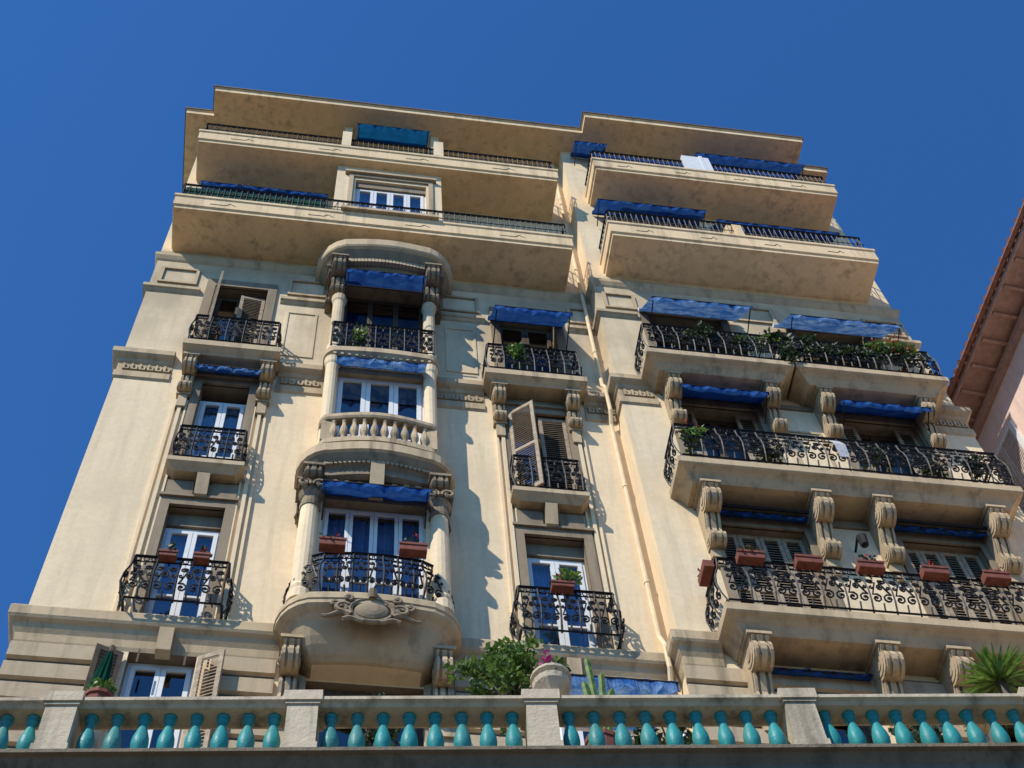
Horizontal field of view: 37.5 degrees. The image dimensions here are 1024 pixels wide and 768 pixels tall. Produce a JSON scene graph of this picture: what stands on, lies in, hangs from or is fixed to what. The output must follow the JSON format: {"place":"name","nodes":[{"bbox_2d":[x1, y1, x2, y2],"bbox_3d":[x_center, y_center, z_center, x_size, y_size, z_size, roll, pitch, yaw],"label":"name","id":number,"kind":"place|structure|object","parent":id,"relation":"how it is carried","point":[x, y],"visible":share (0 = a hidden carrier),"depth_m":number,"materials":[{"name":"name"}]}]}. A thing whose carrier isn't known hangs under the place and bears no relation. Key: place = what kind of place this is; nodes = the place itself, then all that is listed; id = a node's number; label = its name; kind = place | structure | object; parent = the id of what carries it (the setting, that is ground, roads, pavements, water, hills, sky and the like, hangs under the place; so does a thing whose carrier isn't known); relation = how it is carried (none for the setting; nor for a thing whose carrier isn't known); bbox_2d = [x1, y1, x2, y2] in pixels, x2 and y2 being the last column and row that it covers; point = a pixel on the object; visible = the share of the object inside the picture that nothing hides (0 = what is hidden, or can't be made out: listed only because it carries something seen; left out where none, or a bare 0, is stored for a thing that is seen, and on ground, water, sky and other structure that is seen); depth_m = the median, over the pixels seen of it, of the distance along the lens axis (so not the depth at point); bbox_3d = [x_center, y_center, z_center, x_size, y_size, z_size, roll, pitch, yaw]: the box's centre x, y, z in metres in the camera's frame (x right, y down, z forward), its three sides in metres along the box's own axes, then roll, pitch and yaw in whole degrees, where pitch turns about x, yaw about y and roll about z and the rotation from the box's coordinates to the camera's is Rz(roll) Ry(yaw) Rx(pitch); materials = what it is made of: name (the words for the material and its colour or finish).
{"place":"outdoors","nodes":[
{"label":"outdoors","id":0,"kind":"place"},
{"bbox_2d":[152,196,589,646],"bbox_3d":[-2.125,-0.215,25.428,5.860,13.600,0.882,5,-62,-7],"label":"window curtain","id":1,"kind":"object","parent":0,"point":[385,537],"depth_m":20.64,"materials":[{"name":"white fabric"}]},
{"bbox_2d":[0,0,1023,667],"label":"sky","id":2,"kind":"structure","parent":0,"point":[913,110],"materials":[{"name":"blue"}]},
{"bbox_2d":[194,410,919,476],"bbox_3d":[0.940,1.218,24.033,11.845,2.450,0.198,4,-62,-6],"label":"window curtain","id":3,"kind":"object","parent":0,"point":[230,421],"depth_m":24.61,"materials":[{"name":"fabric"}]},
{"bbox_2d":[206,298,1013,746],"bbox_3d":[0.665,0.136,25.850,13.200,21.400,0.540,5,-62,-7],"label":"window frame","id":4,"kind":"object","parent":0,"point":[974,566],"visible":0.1,"depth_m":25.28,"materials":[{"name":"wood"}]},
{"bbox_2d":[946,198,1023,391],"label":"roof tiles","id":5,"kind":"object","parent":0,"point":[995,268],"visible":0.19,"depth_m":31.31,"materials":[{"name":"ceramic"}]},
{"label":"terrace","id":6,"kind":"structure","parent":0,"visible":0},
{"bbox_2d":[80,677,118,747],"bbox_3d":[-3.361,2.840,11.947,0.285,1.396,0.294,5,-62,-7],"label":"potted topiary","id":7,"kind":"object","parent":6,"relation":"on","point":[99,690],"visible":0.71,"depth_m":12.32,"materials":[{"name":"ceramic"}]},
{"bbox_2d":[88,645,114,687],"bbox_3d":[-3.964,3.437,13.448,0.346,3.510,0.364,5,-62,-7],"label":"closed patio umbrella","id":8,"kind":"object","parent":6,"relation":"on","point":[103,670],"visible":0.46,"depth_m":14.63,"materials":[{"name":"green fabric"}]},
{"bbox_2d":[362,692,401,746],"bbox_3d":[-1.084,3.015,12.126,0.561,1.298,0.490,5,-62,-7],"label":"shrub","id":9,"kind":"object","parent":6,"relation":"on","point":[370,735],"visible":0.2,"depth_m":12.35,"materials":[{"name":"green plant"}]},
{"bbox_2d":[441,632,568,736],"bbox_3d":[0.036,2.990,12.736,1.049,2.266,0.833,34,-69,-19],"label":"shrub","id":10,"kind":"object","parent":6,"relation":"on","point":[511,674],"visible":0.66,"depth_m":13.30,"materials":[{"name":"green plant"}]},
{"bbox_2d":[29,127,1023,747],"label":"facade walls","id":11,"kind":"structure","parent":6,"relation":"on","point":[87,557],"depth_m":22.71,"materials":[{"name":"beige paint"}]},
{"bbox_2d":[83,643,123,691],"bbox_3d":[-4.774,3.760,17.107,0.340,2.400,0.035,24,-66,-15],"label":"shutter","id":12,"kind":"object","parent":11,"relation":"attached to","point":[100,652],"visible":0.22,"depth_m":17.91,"materials":[{"name":"grey wood"}]},
{"bbox_2d":[120,189,597,747],"bbox_3d":[-2.022,0.511,23.835,5.940,17.200,0.900,5,-62,-7],"label":"window frame","id":13,"kind":"object","parent":11,"relation":"attached to","point":[160,671],"visible":0.32,"depth_m":20.89,"materials":[{"name":"white wood"}]},
{"bbox_2d":[273,169,461,745],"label":"bay mouldings","id":14,"kind":"object","parent":11,"relation":"attached to","point":[307,636],"visible":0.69,"depth_m":18.80,"materials":[{"name":"beige stone"}]},
{"bbox_2d":[113,399,625,649],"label":"pilaster strips","id":15,"kind":"object","parent":11,"relation":"attached to","point":[242,507],"visible":0.76,"depth_m":21.47,"materials":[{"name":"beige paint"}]},
{"bbox_2d":[285,126,454,686],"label":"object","id":16,"kind":"object","parent":11,"relation":"attached to","point":[309,531],"visible":0.64,"depth_m":20.62,"materials":[{"name":"beige stone"}]},
{"bbox_2d":[321,587,421,624],"bbox_3d":[-1.717,2.722,18.525,1.235,0.656,0.209,5,-62,-7],"label":"bay cartouche","id":17,"kind":"object","parent":16,"relation":"attached to","point":[371,613],"visible":1,"depth_m":18.44,"materials":[{"name":"beige stone"}]},
{"bbox_2d":[294,249,453,533],"bbox_3d":[-2.137,-0.147,24.599,2.440,8.380,0.810,5,-62,-7],"label":"bay stained carving","id":18,"kind":"object","parent":16,"relation":"attached to","point":[314,471],"visible":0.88,"depth_m":21.71},
{"bbox_2d":[0,647,968,748],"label":"rustication joints","id":19,"kind":"object","parent":11,"relation":"attached to","point":[137,657],"visible":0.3,"depth_m":17.97,"materials":[{"name":"beige stone"}]},
{"bbox_2d":[0,640,997,748],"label":"rusticated courses","id":20,"kind":"object","parent":11,"relation":"attached to","point":[74,674],"visible":0.17,"depth_m":18.06,"materials":[{"name":"stone"}]},
{"bbox_2d":[8,251,1023,742],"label":"cornices","id":21,"kind":"object","parent":11,"relation":"attached to","point":[886,651],"visible":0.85,"depth_m":22.31,"materials":[{"name":"stone"}]},
{"bbox_2d":[667,328,704,348],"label":"balcony plant","id":22,"kind":"object","parent":21,"relation":"on","point":[688,331],"visible":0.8,"depth_m":25.96,"materials":[{"name":"green plant"}]},
{"bbox_2d":[680,419,708,456],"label":"balcony plant","id":23,"kind":"object","parent":21,"relation":"on","point":[692,439],"visible":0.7,"depth_m":22.89,"materials":[{"name":"green plant"}]},
{"bbox_2d":[693,320,718,351],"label":"balcony plant","id":24,"kind":"object","parent":21,"relation":"on","point":[699,328],"visible":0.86,"depth_m":26.11,"materials":[{"name":"green plant"}]},
{"bbox_2d":[834,343,874,366],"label":"balcony plant","id":25,"kind":"object","parent":21,"relation":"on","point":[852,349],"visible":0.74,"depth_m":26.27,"materials":[{"name":"green plant"}]},
{"bbox_2d":[884,345,926,371],"bbox_3d":[6.828,-0.370,26.275,0.663,0.836,0.714,34,-69,-20],"label":"balcony plant","id":26,"kind":"object","parent":21,"relation":"on","point":[901,355],"visible":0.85,"depth_m":26.39,"materials":[{"name":"green plant"}]},
{"bbox_2d":[957,452,992,482],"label":"balcony plant","id":27,"kind":"object","parent":21,"relation":"on","point":[979,466],"visible":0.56,"depth_m":23.38,"materials":[{"name":"green plant"}]},
{"bbox_2d":[280,311,766,374],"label":"wall panels","id":28,"kind":"object","parent":11,"relation":"attached to","point":[446,345],"visible":0.64,"depth_m":26.46,"materials":[{"name":"beige paint"}]},
{"bbox_2d":[171,129,878,302],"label":"balcony slabs","id":29,"kind":"structure","parent":11,"relation":"attached to","point":[263,231],"depth_m":29.74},
{"bbox_2d":[182,123,863,252],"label":"railings","id":30,"kind":"object","parent":29,"relation":"on","point":[857,244],"visible":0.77,"depth_m":30.54,"materials":[{"name":"metal"}]},
{"bbox_2d":[185,187,325,208],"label":"railing screens","id":31,"kind":"object","parent":30,"relation":"attached to","point":[260,196],"visible":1,"depth_m":29.35,"materials":[{"name":"green"}]},
{"bbox_2d":[594,153,792,179],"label":"blue railing screens","id":32,"kind":"object","parent":30,"relation":"attached to","point":[666,162],"visible":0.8,"depth_m":33.56,"materials":[{"name":"fabric"}]},
{"bbox_2d":[212,138,843,252],"bbox_3d":[0.369,-3.858,30.861,12.484,3.870,0.300,3,-62,-5],"label":"balcony railing","id":33,"kind":"object","parent":29,"relation":"attached to","point":[513,170],"visible":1,"depth_m":29.78,"materials":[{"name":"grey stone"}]},
{"bbox_2d":[680,155,713,170],"bbox_3d":[4.064,-4.521,33.706,0.620,0.950,0.900,5,-62,-7],"label":"balcony divider","id":34,"kind":"object","parent":29,"relation":"on","point":[699,162],"visible":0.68,"depth_m":33.51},
{"bbox_2d":[723,224,744,234],"bbox_3d":[4.454,-2.911,30.759,0.130,1.500,0.930,5,-62,-7],"label":"balcony partition","id":35,"kind":"object","parent":29,"relation":"on","point":[737,229],"visible":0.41,"depth_m":30.25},
{"bbox_2d":[197,307,872,376],"bbox_3d":[0.888,-0.714,26.553,12.460,3.267,0.384,4,-62,-6],"label":"awning","id":36,"kind":"object","parent":11,"relation":"attached to","point":[774,324],"visible":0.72,"depth_m":24.83,"materials":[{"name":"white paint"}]},
{"bbox_2d":[122,362,968,427],"bbox_3d":[0.748,0.203,25.174,14.225,0.180,0.430,5,-62,-7],"label":"frieze ornament","id":37,"kind":"object","parent":11,"relation":"attached to","point":[951,424],"visible":0.97,"depth_m":25.05,"materials":[{"name":"stone"}]},
{"bbox_2d":[107,220,1022,745],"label":"window reveals","id":38,"kind":"structure","parent":11,"relation":"attached to","point":[225,394],"depth_m":24.45,"materials":[{"name":"beige stone"}]},
{"bbox_2d":[120,194,1017,747],"bbox_3d":[0.656,0.193,25.880,13.400,21.600,1.310,5,-62,-7],"label":"window interior","id":39,"kind":"object","parent":11,"relation":"attached to","point":[142,684],"depth_m":24.74,"materials":[{"name":"glass"}]},
{"bbox_2d":[166,182,583,562],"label":"roller blind boxes","id":40,"kind":"object","parent":39,"relation":"attached to","point":[214,524],"visible":0.74,"depth_m":21.64,"materials":[{"name":"beige plastic"}]},
{"bbox_2d":[196,123,1018,687],"bbox_3d":[0.630,-1.066,26.718,13.500,18.530,1.141,5,-62,-7],"label":"awning frame","id":41,"kind":"object","parent":39,"relation":"attached to","point":[682,397],"visible":0.81,"depth_m":24.71,"materials":[{"name":"metal"}]},
{"bbox_2d":[357,124,429,146],"bbox_3d":[-2.706,-5.623,34.233,1.620,0.832,0.680,5,-62,-7],"label":"awning canvas","id":42,"kind":"object","parent":41,"relation":"attached to","point":[408,137],"visible":0.95,"depth_m":34.27,"materials":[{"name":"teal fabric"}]},
{"bbox_2d":[194,297,901,376],"bbox_3d":[0.937,-0.859,26.256,12.482,3.570,0.942,4,-62,-6],"label":"awning canvas","id":43,"kind":"object","parent":41,"relation":"attached to","point":[695,309],"visible":0.99,"depth_m":27.50,"materials":[{"name":"blue fabric"}]},
{"bbox_2d":[201,141,1013,686],"bbox_3d":[0.609,-1.069,26.867,13.516,18.862,1.052,4,-62,-6],"label":"awning canvas","id":44,"kind":"object","parent":41,"relation":"attached to","point":[415,283],"visible":0.73,"depth_m":27.11,"materials":[{"name":"blue fabric"}]},
{"bbox_2d":[118,314,1023,649],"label":"wrought iron railings","id":45,"kind":"object","parent":11,"relation":"attached to","point":[724,432],"visible":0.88,"depth_m":22.37,"materials":[{"name":"black metal"}]},
{"bbox_2d":[157,540,178,562],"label":"flower box","id":46,"kind":"object","parent":45,"relation":"attached to","point":[169,555],"visible":1,"depth_m":19.49,"materials":[{"name":"ceramic"}]},
{"bbox_2d":[193,544,212,565],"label":"flower box","id":47,"kind":"object","parent":45,"relation":"attached to","point":[203,556],"visible":1,"depth_m":19.53,"materials":[{"name":"ceramic"}]},
{"bbox_2d":[318,532,346,553],"bbox_3d":[-2.350,2.043,19.666,0.390,0.319,0.226,16,-64,-12],"label":"flower box","id":48,"kind":"object","parent":45,"relation":"attached to","point":[332,544],"visible":1,"depth_m":19.55,"materials":[{"name":"ceramic"}]},
{"bbox_2d":[349,322,367,345],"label":"balcony plant","id":49,"kind":"object","parent":45,"relation":"on","point":[358,332],"visible":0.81,"depth_m":25.39,"materials":[{"name":"green plant"}]},
{"bbox_2d":[399,532,427,558],"bbox_3d":[-1.298,2.117,19.790,0.384,0.350,0.275,5,-62,-7],"label":"flower box","id":50,"kind":"object","parent":45,"relation":"attached to","point":[416,549],"visible":1,"depth_m":19.66,"materials":[{"name":"ceramic"}]},
{"bbox_2d":[504,342,530,368],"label":"balcony plant","id":51,"kind":"object","parent":45,"relation":"on","point":[513,351],"visible":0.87,"depth_m":25.88,"materials":[{"name":"green plant"}]},
{"bbox_2d":[549,570,574,594],"bbox_3d":[0.673,2.663,20.174,0.347,0.289,0.236,5,-62,-7],"label":"flower box","id":52,"kind":"object","parent":45,"relation":"attached to","point":[564,586],"visible":1,"depth_m":20.06,"materials":[{"name":"ceramic"}]},
{"bbox_2d":[552,567,582,605],"bbox_3d":[0.760,2.672,20.278,0.407,0.464,0.469,5,-62,-7],"label":"balcony plant","id":53,"kind":"object","parent":52,"relation":"in","point":[570,575],"visible":0.7,"depth_m":20.26,"materials":[{"name":"green plant"}]},
{"bbox_2d":[697,558,713,586],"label":"flower box","id":54,"kind":"object","parent":45,"relation":"attached to","point":[704,576],"visible":1,"depth_m":20.06,"materials":[{"name":"ceramic"}]},
{"bbox_2d":[718,334,748,354],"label":"balcony plant","id":55,"kind":"object","parent":45,"relation":"on","point":[735,339],"visible":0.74,"depth_m":25.98,"materials":[{"name":"green plant"}]},
{"bbox_2d":[735,543,764,565],"bbox_3d":[3.159,2.282,20.109,0.384,0.304,0.290,5,-62,-7],"label":"flower box","id":56,"kind":"object","parent":45,"relation":"attached to","point":[748,556],"visible":1,"depth_m":19.99,"materials":[{"name":"ceramic"}]},
{"bbox_2d":[737,332,779,356],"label":"balcony plant","id":57,"kind":"object","parent":45,"relation":"on","point":[763,346],"visible":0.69,"depth_m":26.18,"materials":[{"name":"green plant"}]},
{"bbox_2d":[757,442,789,464],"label":"balcony plant","id":58,"kind":"object","parent":45,"relation":"on","point":[770,457],"visible":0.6,"depth_m":22.85,"materials":[{"name":"green plant"}]},
{"bbox_2d":[763,326,794,353],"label":"balcony plant","id":59,"kind":"object","parent":45,"relation":"on","point":[778,334],"visible":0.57,"depth_m":26.33,"materials":[{"name":"green plant"}]},
{"bbox_2d":[776,336,800,362],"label":"balcony plant","id":60,"kind":"object","parent":45,"relation":"on","point":[789,352],"visible":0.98,"depth_m":25.79,"materials":[{"name":"green plant"}]},
{"bbox_2d":[793,553,823,570],"bbox_3d":[3.956,2.383,20.125,0.384,0.148,0.154,5,-62,-7],"label":"flower box","id":61,"kind":"object","parent":45,"relation":"attached to","point":[808,562],"visible":1,"depth_m":20.08,"materials":[{"name":"ceramic"}]},
{"bbox_2d":[796,334,820,361],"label":"balcony plant","id":62,"kind":"object","parent":45,"relation":"on","point":[809,341],"visible":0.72,"depth_m":26.20,"materials":[{"name":"green plant"}]},
{"bbox_2d":[817,342,848,363],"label":"balcony plant","id":63,"kind":"object","parent":45,"relation":"on","point":[827,347],"visible":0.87,"depth_m":26.13,"materials":[{"name":"green plant"}]},
{"bbox_2d":[829,440,849,456],"bbox_3d":[5.017,0.978,23.162,0.180,0.700,0.140,5,-62,-7],"label":"hanging towel","id":64,"kind":"object","parent":45,"relation":"hanging from","point":[841,448],"visible":1,"depth_m":23.02,"materials":[{"name":"white fabric"}]},
{"bbox_2d":[855,554,885,576],"bbox_3d":[4.806,2.437,20.303,0.396,0.316,0.241,5,-62,-7],"label":"flower box","id":65,"kind":"object","parent":45,"relation":"attached to","point":[871,567],"visible":1,"depth_m":20.18,"materials":[{"name":"ceramic"}]},
{"bbox_2d":[861,339,887,368],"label":"balcony plant","id":66,"kind":"object","parent":45,"relation":"on","point":[873,344],"visible":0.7,"depth_m":26.53,"materials":[{"name":"green plant"}]},
{"bbox_2d":[860,443,897,473],"bbox_3d":[5.591,1.323,23.086,0.494,1.035,0.632,28,-67,-17],"label":"balcony plant","id":67,"kind":"object","parent":45,"relation":"on","point":[878,458],"visible":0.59,"depth_m":23.12,"materials":[{"name":"green plant"}]},
{"bbox_2d":[881,329,919,371],"bbox_3d":[6.854,-0.480,26.522,0.616,1.044,0.720,-40,-66,17],"label":"balcony plant","id":68,"kind":"object","parent":45,"relation":"on","point":[908,347],"visible":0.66,"depth_m":26.64,"materials":[{"name":"green plant"}]},
{"bbox_2d":[916,461,951,479],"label":"balcony plant","id":69,"kind":"object","parent":45,"relation":"on","point":[935,472],"visible":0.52,"depth_m":23.22,"materials":[{"name":"green plant"}]},
{"bbox_2d":[919,560,949,581],"bbox_3d":[5.687,2.528,20.433,0.384,0.360,0.236,5,-62,-7],"label":"flower box","id":70,"kind":"object","parent":45,"relation":"attached to","point":[932,572],"visible":1,"depth_m":20.28,"materials":[{"name":"ceramic"}]},
{"bbox_2d":[980,567,1011,586],"bbox_3d":[6.559,2.602,20.494,0.392,0.301,0.231,-3,-61,-2],"label":"flower box","id":71,"kind":"object","parent":45,"relation":"attached to","point":[994,577],"visible":1,"depth_m":20.38,"materials":[{"name":"ceramic"}]},
{"bbox_2d":[130,278,1023,648],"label":"window surrounds","id":72,"kind":"object","parent":11,"relation":"attached to","point":[226,500],"visible":0.65,"depth_m":22.13,"materials":[{"name":"beige stone"}]},
{"bbox_2d":[180,270,1015,747],"bbox_3d":[0.962,1.807,22.388,12.109,12.900,0.533,5,-62,-7],"label":"shutter","id":73,"kind":"object","parent":11,"relation":"attached to","point":[786,558],"visible":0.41,"depth_m":22.13,"materials":[{"name":"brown wood"}]},
{"bbox_2d":[325,153,983,681],"bbox_3d":[0.575,-0.873,27.033,13.500,18.837,0.507,5,-62,-7],"label":"awning roller","id":74,"kind":"object","parent":11,"relation":"attached to","point":[757,403],"visible":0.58,"depth_m":25.24,"materials":[{"name":"blue fabric"}]},
{"bbox_2d":[681,398,981,683],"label":"stained spandrels","id":75,"kind":"object","parent":11,"relation":"attached to","point":[850,525],"visible":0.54,"depth_m":22.49,"materials":[{"name":"grey stone"}]},
{"bbox_2d":[854,533,868,552],"bbox_3d":[5.008,2.316,21.681,0.160,0.408,0.387,5,-62,-7],"label":"wall lantern","id":76,"kind":"object","parent":11,"relation":"attached to","point":[862,540],"depth_m":21.55,"materials":[{"name":"metal"}]},
{"bbox_2d":[581,657,615,744],"bbox_3d":[0.744,2.945,12.629,0.290,2.041,0.290,-35,-65,14],"label":"cactus","id":77,"kind":"object","parent":6,"relation":"on","point":[608,732],"visible":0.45,"depth_m":13.12,"materials":[{"name":"green plant"}]},
{"bbox_2d":[552,163,673,680],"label":"drain pipes","id":78,"kind":"object","parent":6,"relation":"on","point":[661,640],"visible":0.85,"depth_m":23.52,"materials":[{"name":"beige metal"}]},
{"bbox_2d":[560,673,685,744],"bbox_3d":[1.133,4.524,15.000,1.400,4.662,1.256,5,-62,-7],"label":"terrace awning","id":79,"kind":"object","parent":6,"relation":"on","point":[626,686],"visible":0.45,"depth_m":16.28,"materials":[{"name":"blue fabric"}]},
{"bbox_2d":[631,727,692,744],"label":"shrub","id":80,"kind":"object","parent":6,"relation":"on","point":[688,740],"visible":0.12,"depth_m":12.63,"materials":[{"name":"green plant"}]},
{"bbox_2d":[799,364,1001,623],"bbox_3d":[0.071,4.940,26.875,14.330,25.300,10.400,5,-62,-7],"label":"side and rear walls","id":81,"kind":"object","parent":6,"relation":"on","point":[805,584],"visible":0.12,"depth_m":33.14,"materials":[{"name":"beige paint"}]},
{"bbox_2d":[183,87,826,352],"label":"roof slab","id":82,"kind":"structure","parent":81,"relation":"on","point":[334,118],"depth_m":35.42,"materials":[{"name":"beige concrete"}]},
{"bbox_2d":[182,85,827,189],"bbox_3d":[-0.643,-1.468,38.029,15.330,0.060,11.650,5,-62,-7],"label":"roof edge","id":83,"kind":"object","parent":82,"relation":"on","point":[480,116],"visible":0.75,"depth_m":35.45,"materials":[{"name":"cream stucco"},{"name":"weathered stone"}]},
{"bbox_2d":[888,725,944,742],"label":"shrub","id":84,"kind":"object","parent":6,"relation":"on","point":[916,734],"visible":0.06,"depth_m":12.69,"materials":[{"name":"green plant"}]},
{"bbox_2d":[955,641,1023,732],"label":"yucca palm","id":85,"kind":"object","parent":6,"relation":"on","point":[995,674],"visible":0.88,"depth_m":13.91,"materials":[{"name":"green plant"}]},
{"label":"pavement","id":86,"kind":"structure","parent":0,"visible":0},
{"bbox_3d":[0.935,5.521,6.791,23.500,9.779,0.410,1,-62,-4],"label":"masonry","id":87,"kind":"object","parent":86,"relation":"on","visible":0},
{"bbox_2d":[0,743,1023,767],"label":"coping","id":88,"kind":"object","parent":87,"relation":"on","point":[943,755],"visible":1,"depth_m":11.23,"materials":[{"name":"stone"}]},
{"bbox_2d":[0,687,1023,748],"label":"stone balustrade","id":89,"kind":"object","parent":88,"relation":"on","point":[66,719],"visible":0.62,"depth_m":11.78,"materials":[{"name":"beige stone"}]},
{"bbox_2d":[530,649,571,694],"bbox_3d":[0.327,2.446,12.294,0.354,0.573,0.343,5,-62,-7],"label":"urn planter","id":90,"kind":"object","parent":89,"relation":"on","point":[551,675],"visible":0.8,"depth_m":12.20,"materials":[{"name":"stone"}]},
{"label":"street","id":91,"kind":"structure","parent":0,"visible":0},
{"bbox_2d":[977,331,1023,459],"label":"walls","id":92,"kind":"structure","parent":91,"relation":"on","point":[1007,405],"depth_m":31.35,"materials":[{"name":"beige paint"}]},
{"bbox_2d":[950,219,1023,439],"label":"eave boards","id":93,"kind":"object","parent":92,"relation":"attached to","point":[990,355],"visible":0.27,"depth_m":31.53,"materials":[{"name":"paint"}]},
{"bbox_2d":[947,202,1023,397],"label":"gutter","id":94,"kind":"object","parent":93,"relation":"attached to","point":[990,292],"depth_m":31.21,"materials":[{"name":"metal"}]},
{"bbox_2d":[993,421,1023,462],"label":"window trim","id":95,"kind":"structure","parent":92,"relation":"attached to","point":[1011,426],"depth_m":30.90,"materials":[{"name":"white paint"}]},
{"bbox_3d":[10.566,4.391,25.812,0.200,12.400,11.800,10,-63,-9],"label":"window","id":96,"kind":"object","parent":92,"relation":"attached to","visible":0},
{"bbox_2d":[994,429,1023,512],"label":"shutters","id":97,"kind":"object","parent":96,"relation":"attached to","point":[1011,455],"visible":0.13,"depth_m":30.59,"materials":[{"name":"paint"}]}
]}

